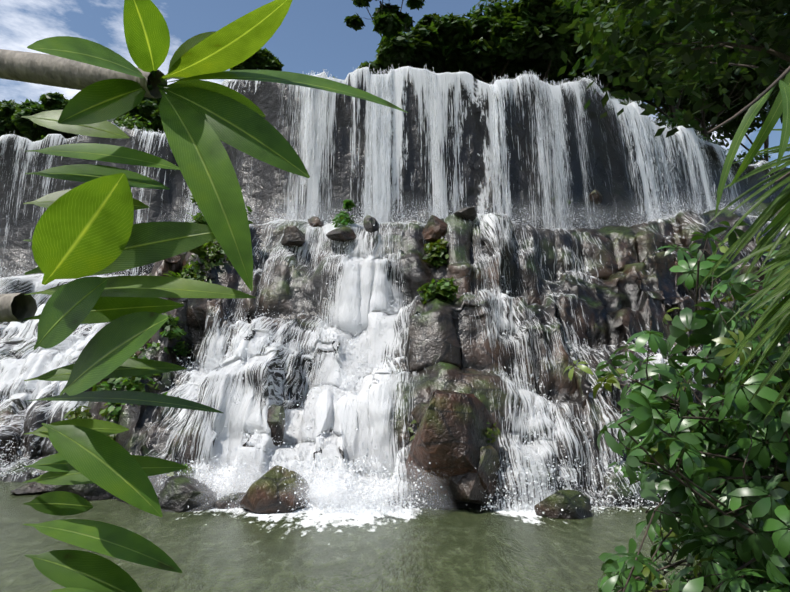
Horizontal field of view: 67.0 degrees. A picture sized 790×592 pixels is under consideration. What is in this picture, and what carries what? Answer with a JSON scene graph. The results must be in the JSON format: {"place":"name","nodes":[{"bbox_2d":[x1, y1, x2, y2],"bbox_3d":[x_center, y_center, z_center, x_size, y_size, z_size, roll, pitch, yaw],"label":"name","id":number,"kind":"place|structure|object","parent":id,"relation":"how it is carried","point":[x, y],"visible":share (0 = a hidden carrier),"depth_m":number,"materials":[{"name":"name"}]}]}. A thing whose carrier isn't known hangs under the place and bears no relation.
{"place":"outdoors","nodes":[
{"label":"outdoors","id":0,"kind":"place"},
{"bbox_2d":[0,481,702,591],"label":"pool water","id":1,"kind":"structure","parent":0,"point":[445,550],"depth_m":8.63,"materials":[{"name":"green liquid"}]},
{"bbox_2d":[10,482,53,494],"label":"boulder","id":2,"kind":"object","parent":1,"relation":"in","point":[32,488],"visible":0.38,"depth_m":13.62,"materials":[{"name":"grey stone"}]},
{"bbox_2d":[51,483,115,500],"bbox_3d":[-6.680,4.244,13.195,1.424,0.766,1.057,0,-10,-1],"label":"boulder","id":3,"kind":"object","parent":1,"relation":"in","point":[91,492],"visible":0.25,"depth_m":12.76,"materials":[{"name":"grey stone"}]},
{"bbox_2d":[158,475,216,512],"bbox_3d":[-4.146,4.064,11.882,0.971,0.910,1.078,-8,-13,38],"label":"boulder","id":4,"kind":"object","parent":1,"relation":"in","point":[178,494],"visible":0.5,"depth_m":11.61,"materials":[{"name":"grey stone"}]},
{"bbox_2d":[215,492,245,508],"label":"boulder","id":5,"kind":"object","parent":1,"relation":"in","point":[221,504],"visible":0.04,"depth_m":11.93,"materials":[{"name":"grey stone"}]},
{"bbox_2d":[239,465,309,513],"bbox_3d":[-2.382,3.943,11.706,1.331,1.166,1.069,0,-10,-1],"label":"boulder","id":6,"kind":"object","parent":1,"relation":"in","point":[264,493],"visible":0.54,"depth_m":11.40,"materials":[{"name":"brown stone"}]},
{"bbox_2d":[406,389,499,496],"bbox_3d":[1.190,3.076,12.127,1.978,2.325,1.770,0,-10,-1],"label":"boulder","id":7,"kind":"object","parent":1,"relation":"on","point":[450,439],"visible":0.73,"depth_m":11.53,"materials":[{"name":"brown stone"}]},
{"bbox_2d":[447,445,499,504],"bbox_3d":[1.480,3.602,11.963,1.096,1.234,1.252,-9,-13,40],"label":"rock","id":8,"kind":"object","parent":1,"relation":"on","point":[467,487],"visible":0.46,"depth_m":11.53,"materials":[{"name":"grey stone"}]},
{"bbox_2d":[534,490,592,518],"bbox_3d":[3.174,3.991,11.126,1.016,0.784,0.825,7,-12,-33],"label":"boulder","id":9,"kind":"object","parent":1,"relation":"in","point":[564,500],"visible":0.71,"depth_m":10.91,"materials":[{"name":"green stone"}]},
{"bbox_2d":[0,63,770,518],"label":"water spray","id":10,"kind":"object","parent":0,"point":[370,461],"depth_m":15.42,"materials":[{"name":"white liquid"}]},
{"bbox_2d":[0,66,784,275],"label":"waterfall water","id":11,"kind":"structure","parent":0,"point":[445,81],"depth_m":25.39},
{"bbox_2d":[0,72,789,509],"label":"cliff rock","id":12,"kind":"object","parent":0,"point":[608,300],"depth_m":19.59,"materials":[{"name":"grey stone"}]},
{"bbox_2d":[0,99,42,141],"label":"tree","id":13,"kind":"object","parent":12,"relation":"on","point":[7,112],"visible":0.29,"depth_m":38.08,"materials":[{"name":"green plant"}]},
{"bbox_2d":[11,92,80,140],"bbox_3d":[-21.168,-10.021,38.600,6.078,5.685,6.248,-6,-11,29],"label":"tree","id":14,"kind":"object","parent":12,"relation":"on","point":[48,102],"visible":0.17,"depth_m":36.73,"materials":[{"name":"green plant"}]},
{"bbox_2d":[113,97,161,131],"bbox_3d":[-16.244,-10.946,38.242,5.331,5.812,6.248,-5,-11,28],"label":"tree","id":15,"kind":"object","parent":12,"relation":"on","point":[134,111],"visible":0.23,"depth_m":36.61,"materials":[{"name":"green plant"}]},
{"bbox_2d":[137,98,164,133],"bbox_3d":[-12.473,-9.627,36.597,5.520,4.427,5.821,-4,-11,22],"label":"tree","id":16,"kind":"object","parent":12,"relation":"on","point":[147,107],"visible":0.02,"depth_m":35.16,"materials":[{"name":"green plant"}]},
{"bbox_2d":[164,255,180,263],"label":"boulder","id":17,"kind":"object","parent":12,"relation":"on","point":[175,259],"visible":0.46,"depth_m":21.88,"materials":[{"name":"grey stone"}]},
{"bbox_2d":[130,210,217,472],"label":"fern grass on rock","id":18,"kind":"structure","parent":12,"relation":"on","point":[197,251],"depth_m":19.12,"materials":[{"name":"green plant"}]},
{"bbox_2d":[230,48,283,70],"bbox_3d":[-7.017,-10.726,29.668,2.540,3.284,2.840,4,-11,-23],"label":"tree","id":19,"kind":"object","parent":12,"relation":"on","point":[263,59],"visible":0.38,"depth_m":28.97,"materials":[{"name":"green plant"}]},
{"bbox_2d":[267,404,284,446],"bbox_3d":[-2.780,2.997,13.743,0.659,0.990,0.893,8,-13,-39],"label":"boulder","id":20,"kind":"object","parent":12,"relation":"on","point":[274,418],"visible":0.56,"depth_m":13.43,"materials":[{"name":"grey stone"}]},
{"bbox_2d":[281,225,304,247],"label":"boulder","id":21,"kind":"object","parent":12,"relation":"on","point":[293,235],"visible":0.88,"depth_m":20.28,"materials":[{"name":"grey stone"}]},
{"bbox_2d":[63,187,569,476],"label":"plants","id":22,"kind":"object","parent":12,"relation":"on","point":[437,250],"visible":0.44,"depth_m":17.11,"materials":[{"name":"green plant"}]},
{"bbox_2d":[363,215,378,235],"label":"boulder","id":23,"kind":"object","parent":12,"relation":"on","point":[370,223],"visible":0.88,"depth_m":19.79,"materials":[{"name":"grey stone"}]},
{"bbox_2d":[344,0,424,37],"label":"tree","id":24,"kind":"object","parent":12,"relation":"on","point":[355,22],"visible":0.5,"depth_m":34.92,"materials":[{"name":"green plant"}]},
{"bbox_2d":[0,208,788,510],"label":"cascade water","id":25,"kind":"structure","parent":12,"relation":"on","point":[351,309],"depth_m":15.18,"materials":[{"name":"white liquid"}]},
{"bbox_2d":[308,216,323,227],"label":"boulder","id":26,"kind":"object","parent":25,"relation":"in","point":[312,221],"visible":0.77,"depth_m":21.39,"materials":[{"name":"grey stone"}]},
{"bbox_2d":[326,227,356,241],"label":"boulder","id":27,"kind":"object","parent":25,"relation":"in","point":[343,234],"visible":0.85,"depth_m":19.56,"materials":[{"name":"grey stone"}]},
{"bbox_2d":[357,12,460,73],"bbox_3d":[0.172,-11.127,29.868,5.651,4.010,5.500,8,-13,-39],"label":"tree","id":28,"kind":"object","parent":12,"relation":"on","point":[396,47],"visible":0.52,"depth_m":27.77,"materials":[{"name":"green plant"}]},
{"bbox_2d":[411,402,428,425],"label":"boulder","id":29,"kind":"object","parent":12,"relation":"on","point":[418,412],"visible":0.25,"depth_m":12.80,"materials":[{"name":"grey stone"}]},
{"bbox_2d":[422,215,447,242],"bbox_3d":[1.343,-2.185,19.723,0.891,0.950,0.581,0,-10,-1],"label":"boulder","id":30,"kind":"object","parent":12,"relation":"on","point":[434,229],"visible":0.75,"depth_m":19.54,"materials":[{"name":"brown stone"}]},
{"bbox_2d":[399,12,477,72],"bbox_3d":[2.202,-11.218,30.864,6.213,5.191,6.248,9,-13,-42],"label":"tree","id":31,"kind":"object","parent":12,"relation":"on","point":[432,29],"visible":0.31,"depth_m":28.75,"materials":[{"name":"green plant"}]},
{"bbox_2d":[453,207,476,220],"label":"boulder","id":32,"kind":"object","parent":12,"relation":"on","point":[469,213],"visible":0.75,"depth_m":19.63,"materials":[{"name":"grey stone"}]},
{"bbox_2d":[457,14,559,83],"bbox_3d":[5.254,-11.380,30.843,6.151,5.658,6.478,9,-14,-42],"label":"tree","id":33,"kind":"object","parent":12,"relation":"on","point":[489,46],"visible":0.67,"depth_m":28.85,"materials":[{"name":"green plant"}]},
{"bbox_2d":[475,0,612,85],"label":"tree","id":34,"kind":"object","parent":12,"relation":"on","point":[549,44],"visible":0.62,"depth_m":28.05,"materials":[{"name":"green plant"}]},
{"bbox_2d":[550,198,565,210],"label":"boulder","id":35,"kind":"object","parent":12,"relation":"on","point":[554,204],"depth_m":25.26,"materials":[{"name":"grey stone"}]},
{"bbox_2d":[587,190,602,203],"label":"boulder","id":36,"kind":"object","parent":12,"relation":"on","point":[597,194],"depth_m":26.02,"materials":[{"name":"grey stone"}]},
{"bbox_2d":[549,0,672,91],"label":"tree","id":37,"kind":"object","parent":12,"relation":"on","point":[602,6],"visible":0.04,"depth_m":30.79,"materials":[{"name":"green plant"}]},
{"bbox_2d":[564,0,711,114],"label":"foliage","id":38,"kind":"object","parent":12,"relation":"on","point":[626,89],"visible":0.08,"depth_m":34.51,"materials":[{"name":"green plant"}]},
{"bbox_2d":[615,1,780,121],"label":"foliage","id":39,"kind":"object","parent":12,"relation":"on","point":[683,101],"visible":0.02,"depth_m":37.23,"materials":[{"name":"green plant"}]},
{"bbox_2d":[0,0,789,167],"label":"sky","id":40,"kind":"structure","parent":0,"point":[313,36],"materials":[{"name":"blue"}]},
{"bbox_2d":[150,185,766,515],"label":"water mist","id":41,"kind":"structure","parent":0,"point":[318,485],"depth_m":12.65,"materials":[{"name":"white liquid"}]},
{"bbox_2d":[461,0,564,21],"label":"tree","id":42,"kind":"object","parent":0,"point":[495,9],"visible":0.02,"depth_m":32.09,"materials":[{"name":"green plant"}]},
{"bbox_2d":[698,129,789,418],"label":"palm fronds","id":43,"kind":"object","parent":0,"point":[779,314],"visible":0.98,"depth_m":2.01,"materials":[{"name":"green plant"}]},
{"bbox_2d":[736,201,784,220],"bbox_3d":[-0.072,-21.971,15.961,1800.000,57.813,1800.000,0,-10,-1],"label":"ground","id":44,"kind":"structure","parent":0,"point":[761,206],"depth_m":31.66,"materials":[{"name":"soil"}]},
{"bbox_2d":[0,0,407,591],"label":"plumeria tree branches","id":45,"kind":"object","parent":44,"relation":"on","point":[88,227],"visible":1,"depth_m":0.82,"materials":[{"name":"green plant"}]},
{"bbox_2d":[37,76,770,164],"bbox_3d":[-4.881,-9.027,31.766,52.760,4.028,9.100,0,-10,1],"label":"cliff top bush","id":46,"kind":"object","parent":44,"relation":"on","point":[137,122],"visible":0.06,"depth_m":33.02,"materials":[{"name":"green plant"}]},
{"bbox_2d":[555,0,789,151],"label":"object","id":47,"kind":"object","parent":44,"relation":"on","point":[626,51],"visible":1,"depth_m":12.95,"materials":[{"name":"green plant"}]},
{"bbox_2d":[563,220,789,591],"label":"bush","id":48,"kind":"object","parent":44,"relation":"on","point":[721,476],"visible":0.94,"depth_m":2.46,"materials":[{"name":"green plant"}]},
{"bbox_2d":[610,15,789,141],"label":"foliage","id":49,"kind":"object","parent":44,"relation":"on","point":[705,118],"depth_m":40.68,"materials":[{"name":"green plant"}]},
{"bbox_2d":[657,80,771,160],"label":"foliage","id":50,"kind":"object","parent":44,"relation":"on","point":[721,130],"visible":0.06,"depth_m":45.76,"materials":[{"name":"green plant"}]},
{"bbox_2d":[707,66,789,238],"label":"fronds","id":51,"kind":"object","parent":44,"relation":"on","point":[781,105],"visible":1,"depth_m":0.76,"materials":[{"name":"green plant"}]}
]}

